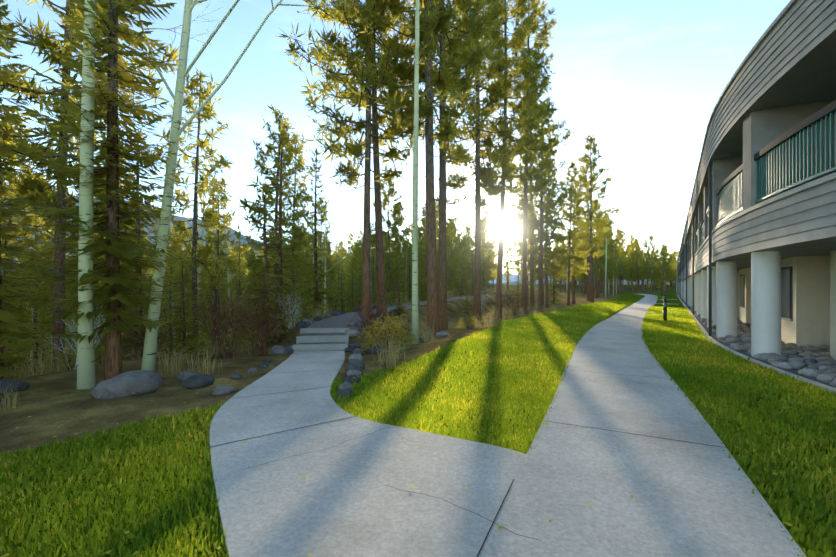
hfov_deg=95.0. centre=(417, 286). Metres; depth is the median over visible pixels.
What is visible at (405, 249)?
pine tree
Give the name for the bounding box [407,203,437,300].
pine tree
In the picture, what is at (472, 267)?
fir tree
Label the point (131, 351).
fir tree
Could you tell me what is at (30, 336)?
pine tree
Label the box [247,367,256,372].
border boulder
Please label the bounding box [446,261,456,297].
fir tree
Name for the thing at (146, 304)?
pine tree
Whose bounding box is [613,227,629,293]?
pine tree
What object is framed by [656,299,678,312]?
crosswalks
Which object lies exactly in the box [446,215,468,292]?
pine tree
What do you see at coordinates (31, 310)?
pine tree
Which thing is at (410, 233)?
pine tree
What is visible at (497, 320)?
dry grass tuft
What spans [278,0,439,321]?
pine tree
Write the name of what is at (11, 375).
dry grass tuft
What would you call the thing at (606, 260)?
aspen tree
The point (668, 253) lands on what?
pine tree
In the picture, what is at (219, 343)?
bare shrub
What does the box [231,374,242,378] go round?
border boulder
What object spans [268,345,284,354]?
edge boulder
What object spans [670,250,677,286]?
pine tree
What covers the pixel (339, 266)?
pine tree
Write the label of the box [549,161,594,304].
pine tree
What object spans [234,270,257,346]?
pine tree
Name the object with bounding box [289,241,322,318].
pine tree
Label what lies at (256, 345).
dry grass tuft
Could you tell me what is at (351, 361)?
border boulder
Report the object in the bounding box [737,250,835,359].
walls
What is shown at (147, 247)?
aspen tree
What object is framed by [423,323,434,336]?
dry grass tuft
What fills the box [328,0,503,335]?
pine tree
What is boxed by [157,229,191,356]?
pine tree
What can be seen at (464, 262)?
pine tree
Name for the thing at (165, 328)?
fir tree
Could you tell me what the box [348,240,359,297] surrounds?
pine tree
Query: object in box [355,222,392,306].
pine tree
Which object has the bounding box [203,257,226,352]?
pine tree
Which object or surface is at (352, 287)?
fir tree
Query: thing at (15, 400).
dry grass tuft
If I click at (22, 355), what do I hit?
pine tree
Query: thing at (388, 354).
shrub
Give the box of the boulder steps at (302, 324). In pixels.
[295,320,308,327]
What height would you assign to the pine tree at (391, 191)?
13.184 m
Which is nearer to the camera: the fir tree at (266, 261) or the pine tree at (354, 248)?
the fir tree at (266, 261)
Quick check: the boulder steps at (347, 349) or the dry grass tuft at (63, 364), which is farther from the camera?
the boulder steps at (347, 349)
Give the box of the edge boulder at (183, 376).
[177,371,199,380]
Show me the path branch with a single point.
(343, 500)
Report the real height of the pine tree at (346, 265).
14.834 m
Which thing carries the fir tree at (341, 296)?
on the ground at (56, 394)
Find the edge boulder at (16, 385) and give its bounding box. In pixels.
[0,379,29,395]
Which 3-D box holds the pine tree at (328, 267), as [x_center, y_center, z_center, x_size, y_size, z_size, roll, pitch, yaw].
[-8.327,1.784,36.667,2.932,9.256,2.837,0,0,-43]
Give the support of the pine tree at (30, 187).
on the ground at (56, 394)
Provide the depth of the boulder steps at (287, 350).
9.06 m
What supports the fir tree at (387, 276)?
on the ground at (56, 394)
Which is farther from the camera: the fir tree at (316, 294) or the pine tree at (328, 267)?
the pine tree at (328, 267)
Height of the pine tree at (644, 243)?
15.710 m
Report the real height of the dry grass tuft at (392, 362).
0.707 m
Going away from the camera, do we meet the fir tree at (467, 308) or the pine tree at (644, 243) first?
the fir tree at (467, 308)
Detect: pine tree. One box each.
[0,0,189,372]
[0,108,74,378]
[0,138,53,378]
[2,164,77,374]
[13,288,40,377]
[14,249,50,369]
[21,80,156,327]
[21,201,78,346]
[41,253,97,366]
[46,217,104,353]
[65,165,148,331]
[65,330,100,369]
[73,158,165,357]
[98,313,142,358]
[134,254,166,342]
[142,66,243,341]
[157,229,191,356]
[160,218,201,354]
[172,269,216,350]
[181,175,248,352]
[201,269,225,347]
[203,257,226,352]
[205,239,233,340]
[217,246,254,349]
[224,257,248,330]
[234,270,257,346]
[238,104,318,328]
[244,269,271,335]
[248,260,269,337]
[263,130,323,325]
[270,238,306,321]
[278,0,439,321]
[282,225,312,320]
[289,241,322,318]
[301,196,344,309]
[309,0,441,319]
[321,259,340,312]
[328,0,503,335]
[328,255,351,311]
[331,243,340,260]
[332,247,341,278]
[337,258,357,311]
[338,254,360,311]
[339,245,348,276]
[342,238,371,306]
[344,231,354,265]
[347,245,375,311]
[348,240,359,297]
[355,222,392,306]
[356,230,362,240]
[371,173,410,304]
[371,231,403,304]
[371,234,386,302]
[375,0,504,329]
[376,203,411,304]
[399,242,420,302]
[404,224,419,256]
[405,222,436,300]
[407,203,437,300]
[418,198,453,287]
[418,205,451,300]
[420,201,461,284]
[421,0,549,320]
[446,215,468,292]
[446,217,466,295]
[446,231,458,272]
[450,235,473,296]
[457,0,559,317]
[459,235,471,284]
[461,223,474,288]
[469,209,498,294]
[471,219,496,294]
[485,0,575,314]
[488,235,497,287]
[502,231,516,288]
[504,99,577,311]
[506,89,566,308]
[512,206,544,307]
[522,162,566,307]
[527,187,562,304]
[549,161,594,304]
[554,241,565,290]
[555,179,590,303]
[559,243,571,291]
[565,159,611,300]
[570,240,583,292]
[574,134,619,301]
[575,223,594,293]
[583,201,611,297]
[583,217,611,297]
[594,218,618,296]
[594,231,600,293]
[597,210,622,279]
[597,218,618,295]
[607,255,617,291]
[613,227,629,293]
[615,229,630,292]
[617,230,632,292]
[622,245,635,289]
[624,238,641,291]
[625,241,642,290]
[627,239,645,292]
[639,239,653,290]
[642,234,661,292]
[649,252,659,288]
[656,244,671,290]
[657,248,671,292]
[658,244,674,291]
[666,254,674,286]
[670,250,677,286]
[672,250,677,279]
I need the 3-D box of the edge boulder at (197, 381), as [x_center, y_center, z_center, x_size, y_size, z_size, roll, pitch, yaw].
[-3.507,1.538,6.128,0.435,0.291,0.564,0,0,-20]
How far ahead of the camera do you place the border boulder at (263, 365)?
7.48 m
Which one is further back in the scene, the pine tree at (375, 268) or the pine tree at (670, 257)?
the pine tree at (670, 257)
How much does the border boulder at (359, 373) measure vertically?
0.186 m
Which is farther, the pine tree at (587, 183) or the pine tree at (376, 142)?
the pine tree at (587, 183)
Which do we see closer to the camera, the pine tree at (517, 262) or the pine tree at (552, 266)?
the pine tree at (552, 266)
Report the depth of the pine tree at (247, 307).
37.72 m
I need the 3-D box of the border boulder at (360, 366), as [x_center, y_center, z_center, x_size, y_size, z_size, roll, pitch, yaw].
[-1.198,1.547,7.271,0.381,0.226,0.309,0,0,-3]
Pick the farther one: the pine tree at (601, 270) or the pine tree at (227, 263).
the pine tree at (601, 270)
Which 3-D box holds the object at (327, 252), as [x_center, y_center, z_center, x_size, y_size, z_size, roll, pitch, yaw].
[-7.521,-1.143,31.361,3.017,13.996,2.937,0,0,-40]
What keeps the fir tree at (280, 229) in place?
on the ground at (56, 394)
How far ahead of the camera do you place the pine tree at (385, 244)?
51.02 m
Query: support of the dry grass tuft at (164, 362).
on the ground at (56, 394)
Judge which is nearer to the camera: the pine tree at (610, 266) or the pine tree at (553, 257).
the pine tree at (553, 257)
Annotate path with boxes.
[478,294,806,556]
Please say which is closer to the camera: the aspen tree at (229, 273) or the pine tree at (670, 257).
the aspen tree at (229, 273)
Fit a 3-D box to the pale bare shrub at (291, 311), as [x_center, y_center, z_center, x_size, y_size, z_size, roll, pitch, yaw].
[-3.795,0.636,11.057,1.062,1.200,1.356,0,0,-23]
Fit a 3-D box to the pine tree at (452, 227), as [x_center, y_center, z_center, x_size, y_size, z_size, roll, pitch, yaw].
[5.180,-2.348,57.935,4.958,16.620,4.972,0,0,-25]
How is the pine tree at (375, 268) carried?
on the ground at (56, 394)
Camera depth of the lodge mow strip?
7.59 m
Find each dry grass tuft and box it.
[0,384,24,411]
[1,351,35,378]
[14,342,68,376]
[45,361,62,373]
[48,360,75,370]
[128,344,166,358]
[156,342,203,374]
[158,352,177,372]
[182,342,224,374]
[244,332,270,354]
[310,301,327,318]
[371,336,406,369]
[376,350,393,364]
[419,328,433,341]
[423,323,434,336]
[477,308,499,326]
[491,314,505,326]
[501,311,516,320]
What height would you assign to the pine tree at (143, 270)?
12.486 m
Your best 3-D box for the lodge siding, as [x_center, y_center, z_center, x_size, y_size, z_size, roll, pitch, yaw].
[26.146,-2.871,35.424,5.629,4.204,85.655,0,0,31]
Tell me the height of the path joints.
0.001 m
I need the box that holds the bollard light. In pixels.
[663,300,666,320]
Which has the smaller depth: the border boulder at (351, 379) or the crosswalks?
the border boulder at (351, 379)
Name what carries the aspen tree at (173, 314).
on the ground at (56, 394)
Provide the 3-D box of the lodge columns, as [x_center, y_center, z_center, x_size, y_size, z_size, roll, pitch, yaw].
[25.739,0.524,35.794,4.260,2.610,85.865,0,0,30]
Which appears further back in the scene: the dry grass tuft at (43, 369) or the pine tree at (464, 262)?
the pine tree at (464, 262)
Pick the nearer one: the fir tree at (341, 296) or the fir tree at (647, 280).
the fir tree at (341, 296)
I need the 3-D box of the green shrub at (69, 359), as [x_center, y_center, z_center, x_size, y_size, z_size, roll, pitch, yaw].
[-7.645,1.558,8.360,1.000,0.692,0.986,0,0,10]
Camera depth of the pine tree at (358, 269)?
35.15 m
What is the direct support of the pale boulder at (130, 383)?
on the ground at (56, 394)
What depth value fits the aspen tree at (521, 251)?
47.37 m
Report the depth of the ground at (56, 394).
5.67 m
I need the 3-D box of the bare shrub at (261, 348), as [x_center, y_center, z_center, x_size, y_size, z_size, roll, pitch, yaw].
[-3.653,0.668,8.888,1.837,1.933,1.612,0,0,-11]
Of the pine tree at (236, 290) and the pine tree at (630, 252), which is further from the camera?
the pine tree at (630, 252)
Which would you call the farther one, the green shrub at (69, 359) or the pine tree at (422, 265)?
the pine tree at (422, 265)
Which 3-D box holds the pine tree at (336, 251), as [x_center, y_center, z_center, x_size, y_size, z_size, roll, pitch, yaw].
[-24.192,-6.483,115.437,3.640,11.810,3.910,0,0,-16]
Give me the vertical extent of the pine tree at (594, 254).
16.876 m
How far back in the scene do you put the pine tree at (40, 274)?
11.10 m
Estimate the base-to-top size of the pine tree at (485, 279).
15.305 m
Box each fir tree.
[0,0,64,374]
[0,0,73,378]
[0,0,188,379]
[30,316,50,375]
[94,129,180,361]
[121,239,160,359]
[157,261,205,355]
[158,264,181,356]
[171,233,216,355]
[205,332,211,353]
[222,229,255,349]
[237,193,298,350]
[245,132,313,331]
[295,148,345,318]
[326,262,338,306]
[331,269,350,311]
[339,271,349,312]
[343,261,359,312]
[384,244,393,304]
[390,265,409,314]
[402,246,419,302]
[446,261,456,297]
[460,280,472,316]
[466,247,474,291]
[509,264,521,308]
[548,260,562,303]
[644,265,650,287]
[655,250,662,289]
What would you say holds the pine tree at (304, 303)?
on the ground at (56, 394)
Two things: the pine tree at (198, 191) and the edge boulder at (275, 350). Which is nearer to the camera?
the edge boulder at (275, 350)
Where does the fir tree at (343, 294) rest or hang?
on the ground at (56, 394)
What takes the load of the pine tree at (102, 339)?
on the ground at (56, 394)
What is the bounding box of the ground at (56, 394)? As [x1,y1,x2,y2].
[0,283,835,556]
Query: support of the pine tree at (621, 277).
on the ground at (56, 394)
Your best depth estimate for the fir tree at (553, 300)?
35.25 m
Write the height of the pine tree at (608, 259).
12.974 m
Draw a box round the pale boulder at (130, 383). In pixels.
[90,370,162,398]
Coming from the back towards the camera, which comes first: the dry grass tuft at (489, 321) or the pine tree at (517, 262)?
the pine tree at (517, 262)
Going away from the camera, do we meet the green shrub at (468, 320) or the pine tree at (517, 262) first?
the green shrub at (468, 320)
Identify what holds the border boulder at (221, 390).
on the ground at (56, 394)
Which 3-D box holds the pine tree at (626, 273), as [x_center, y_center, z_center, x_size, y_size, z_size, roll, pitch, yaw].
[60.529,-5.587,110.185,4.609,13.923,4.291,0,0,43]
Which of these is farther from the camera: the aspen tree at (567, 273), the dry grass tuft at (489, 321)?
the aspen tree at (567, 273)
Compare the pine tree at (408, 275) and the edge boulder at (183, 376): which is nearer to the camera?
the edge boulder at (183, 376)
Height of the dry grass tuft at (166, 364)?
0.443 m
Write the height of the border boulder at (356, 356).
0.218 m
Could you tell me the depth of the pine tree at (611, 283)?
100.17 m
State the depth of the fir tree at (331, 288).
41.05 m
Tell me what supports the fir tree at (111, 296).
on the ground at (56, 394)
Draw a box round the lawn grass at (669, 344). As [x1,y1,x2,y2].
[0,302,835,556]
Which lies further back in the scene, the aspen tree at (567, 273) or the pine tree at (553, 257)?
the aspen tree at (567, 273)
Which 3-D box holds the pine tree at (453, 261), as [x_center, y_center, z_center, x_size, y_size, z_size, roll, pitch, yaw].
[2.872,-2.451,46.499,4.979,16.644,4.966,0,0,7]
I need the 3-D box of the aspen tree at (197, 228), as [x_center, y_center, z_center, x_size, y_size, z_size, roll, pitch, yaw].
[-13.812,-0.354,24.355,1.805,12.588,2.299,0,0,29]
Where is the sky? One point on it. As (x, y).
(647, 78)
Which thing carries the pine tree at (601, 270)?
on the ground at (56, 394)
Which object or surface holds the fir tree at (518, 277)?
on the ground at (56, 394)
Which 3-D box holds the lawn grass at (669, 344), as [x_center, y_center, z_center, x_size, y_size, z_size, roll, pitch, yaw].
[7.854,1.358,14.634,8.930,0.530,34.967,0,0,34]
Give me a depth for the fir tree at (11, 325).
7.37 m
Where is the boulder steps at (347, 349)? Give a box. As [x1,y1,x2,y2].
[345,347,356,351]
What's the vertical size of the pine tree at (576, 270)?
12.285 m
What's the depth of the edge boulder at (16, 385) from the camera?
5.78 m
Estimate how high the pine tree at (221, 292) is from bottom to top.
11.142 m
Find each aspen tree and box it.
[23,279,33,374]
[77,0,96,389]
[137,0,363,370]
[141,184,170,343]
[166,242,177,355]
[182,197,213,288]
[184,171,221,343]
[220,204,241,350]
[304,186,325,268]
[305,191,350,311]
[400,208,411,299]
[411,0,419,343]
[507,219,522,278]
[566,222,568,292]
[597,204,616,298]
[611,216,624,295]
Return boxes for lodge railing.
[682,100,835,262]
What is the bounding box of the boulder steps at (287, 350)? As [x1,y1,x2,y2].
[284,347,293,353]
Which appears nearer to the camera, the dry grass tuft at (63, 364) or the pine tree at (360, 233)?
the dry grass tuft at (63, 364)
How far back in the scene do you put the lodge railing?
7.25 m
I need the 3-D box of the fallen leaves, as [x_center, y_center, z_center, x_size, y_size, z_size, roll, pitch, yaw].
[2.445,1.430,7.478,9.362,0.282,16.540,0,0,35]
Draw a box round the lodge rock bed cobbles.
[683,300,835,386]
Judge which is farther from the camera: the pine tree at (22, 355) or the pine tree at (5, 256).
the pine tree at (22, 355)
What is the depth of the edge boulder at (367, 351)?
9.03 m
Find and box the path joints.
[239,399,662,556]
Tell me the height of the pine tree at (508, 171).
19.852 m
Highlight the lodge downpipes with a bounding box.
[679,156,712,336]
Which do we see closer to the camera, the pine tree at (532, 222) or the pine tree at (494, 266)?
the pine tree at (532, 222)
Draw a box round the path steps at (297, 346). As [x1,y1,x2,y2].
[292,328,348,351]
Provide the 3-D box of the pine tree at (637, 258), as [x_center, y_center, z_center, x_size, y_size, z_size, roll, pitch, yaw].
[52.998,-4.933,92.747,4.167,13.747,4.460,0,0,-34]
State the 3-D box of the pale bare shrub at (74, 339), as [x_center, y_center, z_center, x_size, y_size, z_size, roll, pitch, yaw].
[-6.458,0.948,7.527,1.506,1.333,1.180,0,0,3]
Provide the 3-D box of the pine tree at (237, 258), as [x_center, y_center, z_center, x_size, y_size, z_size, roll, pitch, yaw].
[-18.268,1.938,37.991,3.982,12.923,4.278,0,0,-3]
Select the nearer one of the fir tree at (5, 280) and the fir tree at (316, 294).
the fir tree at (5, 280)
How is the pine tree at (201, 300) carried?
on the ground at (56, 394)
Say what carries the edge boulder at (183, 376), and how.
on the ground at (56, 394)
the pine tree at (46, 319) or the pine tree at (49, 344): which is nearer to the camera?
the pine tree at (46, 319)
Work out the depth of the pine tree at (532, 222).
23.89 m
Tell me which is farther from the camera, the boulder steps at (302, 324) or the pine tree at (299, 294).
the pine tree at (299, 294)
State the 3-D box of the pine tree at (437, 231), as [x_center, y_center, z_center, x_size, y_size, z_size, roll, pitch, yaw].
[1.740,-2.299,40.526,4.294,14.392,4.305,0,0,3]
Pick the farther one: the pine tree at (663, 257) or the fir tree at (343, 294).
the pine tree at (663, 257)
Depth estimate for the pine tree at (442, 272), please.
14.05 m
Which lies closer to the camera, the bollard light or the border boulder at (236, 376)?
the border boulder at (236, 376)
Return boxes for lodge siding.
[677,0,835,282]
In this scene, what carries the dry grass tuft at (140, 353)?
on the ground at (56, 394)
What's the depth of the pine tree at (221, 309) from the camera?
55.46 m
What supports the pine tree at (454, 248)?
on the ground at (56, 394)
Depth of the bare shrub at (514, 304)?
21.20 m
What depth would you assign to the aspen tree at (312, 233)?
26.45 m
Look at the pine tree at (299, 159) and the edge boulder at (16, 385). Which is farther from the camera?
the pine tree at (299, 159)
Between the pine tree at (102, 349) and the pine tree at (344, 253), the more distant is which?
the pine tree at (344, 253)
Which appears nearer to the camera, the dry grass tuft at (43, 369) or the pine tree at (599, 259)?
the dry grass tuft at (43, 369)
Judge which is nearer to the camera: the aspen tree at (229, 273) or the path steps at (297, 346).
the path steps at (297, 346)
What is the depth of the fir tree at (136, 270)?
10.20 m
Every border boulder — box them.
[212,386,236,394]
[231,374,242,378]
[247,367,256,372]
[258,363,268,367]
[336,389,353,397]
[338,381,353,390]
[342,375,360,383]
[345,362,364,370]
[347,354,364,360]
[347,359,364,364]
[347,370,362,376]
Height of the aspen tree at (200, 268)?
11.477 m
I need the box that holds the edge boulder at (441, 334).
[435,331,448,336]
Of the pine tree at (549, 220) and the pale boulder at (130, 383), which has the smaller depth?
the pale boulder at (130, 383)
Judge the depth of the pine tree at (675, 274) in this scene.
121.75 m
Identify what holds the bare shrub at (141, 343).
on the ground at (56, 394)
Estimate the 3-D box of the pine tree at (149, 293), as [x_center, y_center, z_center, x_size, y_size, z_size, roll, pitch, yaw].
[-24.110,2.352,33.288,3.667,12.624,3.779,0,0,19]
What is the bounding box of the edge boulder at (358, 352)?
[351,350,363,355]
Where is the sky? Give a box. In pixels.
[0,0,790,273]
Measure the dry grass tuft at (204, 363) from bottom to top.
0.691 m
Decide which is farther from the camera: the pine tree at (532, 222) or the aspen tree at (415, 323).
the pine tree at (532, 222)
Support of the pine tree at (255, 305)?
on the ground at (56, 394)
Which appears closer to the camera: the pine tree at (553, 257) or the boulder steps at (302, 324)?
the boulder steps at (302, 324)
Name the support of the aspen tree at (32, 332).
on the ground at (56, 394)
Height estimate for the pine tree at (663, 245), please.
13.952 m
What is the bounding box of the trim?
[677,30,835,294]
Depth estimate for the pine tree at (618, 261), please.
62.10 m
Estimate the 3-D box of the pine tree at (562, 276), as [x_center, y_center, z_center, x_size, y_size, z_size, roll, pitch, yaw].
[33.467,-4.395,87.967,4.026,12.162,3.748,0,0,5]
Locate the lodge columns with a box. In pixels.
[678,251,780,356]
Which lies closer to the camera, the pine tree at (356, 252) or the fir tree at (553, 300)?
the fir tree at (553, 300)
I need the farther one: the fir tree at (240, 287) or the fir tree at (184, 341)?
the fir tree at (240, 287)
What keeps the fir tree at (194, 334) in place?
on the ground at (56, 394)
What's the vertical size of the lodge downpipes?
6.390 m
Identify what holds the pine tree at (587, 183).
on the ground at (56, 394)
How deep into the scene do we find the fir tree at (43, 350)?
26.20 m
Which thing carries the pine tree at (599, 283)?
on the ground at (56, 394)
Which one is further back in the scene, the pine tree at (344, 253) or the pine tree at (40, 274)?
the pine tree at (344, 253)
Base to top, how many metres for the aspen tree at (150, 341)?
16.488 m
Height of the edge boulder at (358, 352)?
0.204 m
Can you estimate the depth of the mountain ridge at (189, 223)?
1168.91 m
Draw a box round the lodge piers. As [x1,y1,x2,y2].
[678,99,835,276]
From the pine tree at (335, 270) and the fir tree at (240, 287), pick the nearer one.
the fir tree at (240, 287)
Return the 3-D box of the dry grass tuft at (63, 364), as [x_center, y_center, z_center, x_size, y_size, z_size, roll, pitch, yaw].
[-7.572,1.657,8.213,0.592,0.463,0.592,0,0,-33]
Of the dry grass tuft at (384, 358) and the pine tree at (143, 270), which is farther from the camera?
the pine tree at (143, 270)
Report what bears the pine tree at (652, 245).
on the ground at (56, 394)
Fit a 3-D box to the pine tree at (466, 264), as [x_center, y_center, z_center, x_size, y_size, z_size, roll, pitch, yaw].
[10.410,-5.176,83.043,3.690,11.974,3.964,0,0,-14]
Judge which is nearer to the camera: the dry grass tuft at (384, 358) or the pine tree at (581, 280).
the dry grass tuft at (384, 358)
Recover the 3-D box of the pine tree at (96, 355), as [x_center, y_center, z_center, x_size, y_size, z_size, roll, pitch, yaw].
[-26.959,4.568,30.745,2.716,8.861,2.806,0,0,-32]
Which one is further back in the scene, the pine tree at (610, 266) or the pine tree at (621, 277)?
the pine tree at (621, 277)
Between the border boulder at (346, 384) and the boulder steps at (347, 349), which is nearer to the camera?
the border boulder at (346, 384)
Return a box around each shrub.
[35,345,95,372]
[39,306,123,369]
[121,292,180,358]
[180,256,283,359]
[222,276,294,356]
[272,291,304,328]
[340,287,392,337]
[356,312,418,351]
[378,334,405,360]
[458,314,478,328]
[469,290,491,310]
[502,283,529,314]
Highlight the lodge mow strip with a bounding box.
[677,295,835,393]
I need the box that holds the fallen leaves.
[1,326,829,556]
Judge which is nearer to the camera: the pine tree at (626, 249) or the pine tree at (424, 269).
the pine tree at (424, 269)
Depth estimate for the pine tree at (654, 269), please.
118.23 m
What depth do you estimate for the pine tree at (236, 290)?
48.74 m
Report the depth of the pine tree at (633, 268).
104.51 m
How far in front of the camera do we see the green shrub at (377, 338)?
9.16 m
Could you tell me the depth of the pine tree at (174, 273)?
31.78 m
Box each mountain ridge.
[2,183,676,284]
[244,235,644,282]
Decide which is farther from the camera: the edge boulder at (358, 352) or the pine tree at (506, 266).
the pine tree at (506, 266)
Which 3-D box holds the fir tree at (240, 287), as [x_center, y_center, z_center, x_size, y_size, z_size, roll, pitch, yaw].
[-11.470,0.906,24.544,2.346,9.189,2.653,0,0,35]
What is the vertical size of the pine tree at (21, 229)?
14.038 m
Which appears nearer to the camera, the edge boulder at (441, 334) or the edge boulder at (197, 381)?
the edge boulder at (197, 381)
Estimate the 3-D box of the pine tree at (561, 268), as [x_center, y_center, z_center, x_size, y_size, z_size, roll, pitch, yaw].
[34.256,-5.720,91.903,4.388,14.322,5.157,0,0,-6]
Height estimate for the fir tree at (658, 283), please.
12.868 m
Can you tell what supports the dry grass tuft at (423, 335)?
on the ground at (56, 394)
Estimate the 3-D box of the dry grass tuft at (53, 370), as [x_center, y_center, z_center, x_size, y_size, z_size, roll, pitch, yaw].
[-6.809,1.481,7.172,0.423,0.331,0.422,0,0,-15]
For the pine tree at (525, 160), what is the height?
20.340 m
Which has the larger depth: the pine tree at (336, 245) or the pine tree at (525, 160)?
the pine tree at (336, 245)
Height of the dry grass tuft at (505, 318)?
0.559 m
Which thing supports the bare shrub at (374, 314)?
on the ground at (56, 394)
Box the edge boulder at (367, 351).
[363,345,387,353]
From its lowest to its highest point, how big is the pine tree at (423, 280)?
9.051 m
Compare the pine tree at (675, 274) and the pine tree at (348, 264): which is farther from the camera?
the pine tree at (675, 274)
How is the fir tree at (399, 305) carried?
on the ground at (56, 394)
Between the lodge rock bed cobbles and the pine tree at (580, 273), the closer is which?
the lodge rock bed cobbles
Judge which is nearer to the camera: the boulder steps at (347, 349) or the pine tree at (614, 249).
the boulder steps at (347, 349)
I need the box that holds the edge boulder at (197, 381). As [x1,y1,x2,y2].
[183,374,214,388]
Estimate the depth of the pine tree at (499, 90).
17.56 m
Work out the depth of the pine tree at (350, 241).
97.14 m
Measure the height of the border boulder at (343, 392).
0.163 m
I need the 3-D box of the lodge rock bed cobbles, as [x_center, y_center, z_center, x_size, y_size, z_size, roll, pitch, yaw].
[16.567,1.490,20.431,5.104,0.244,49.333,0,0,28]
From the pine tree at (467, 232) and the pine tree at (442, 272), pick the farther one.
the pine tree at (467, 232)
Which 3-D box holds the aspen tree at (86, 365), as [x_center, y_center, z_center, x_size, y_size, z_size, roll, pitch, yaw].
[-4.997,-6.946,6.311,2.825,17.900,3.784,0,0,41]
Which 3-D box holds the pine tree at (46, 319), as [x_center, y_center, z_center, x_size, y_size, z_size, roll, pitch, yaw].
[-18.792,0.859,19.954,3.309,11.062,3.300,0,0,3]
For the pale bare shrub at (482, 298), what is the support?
on the ground at (56, 394)
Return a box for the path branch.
[210,350,525,556]

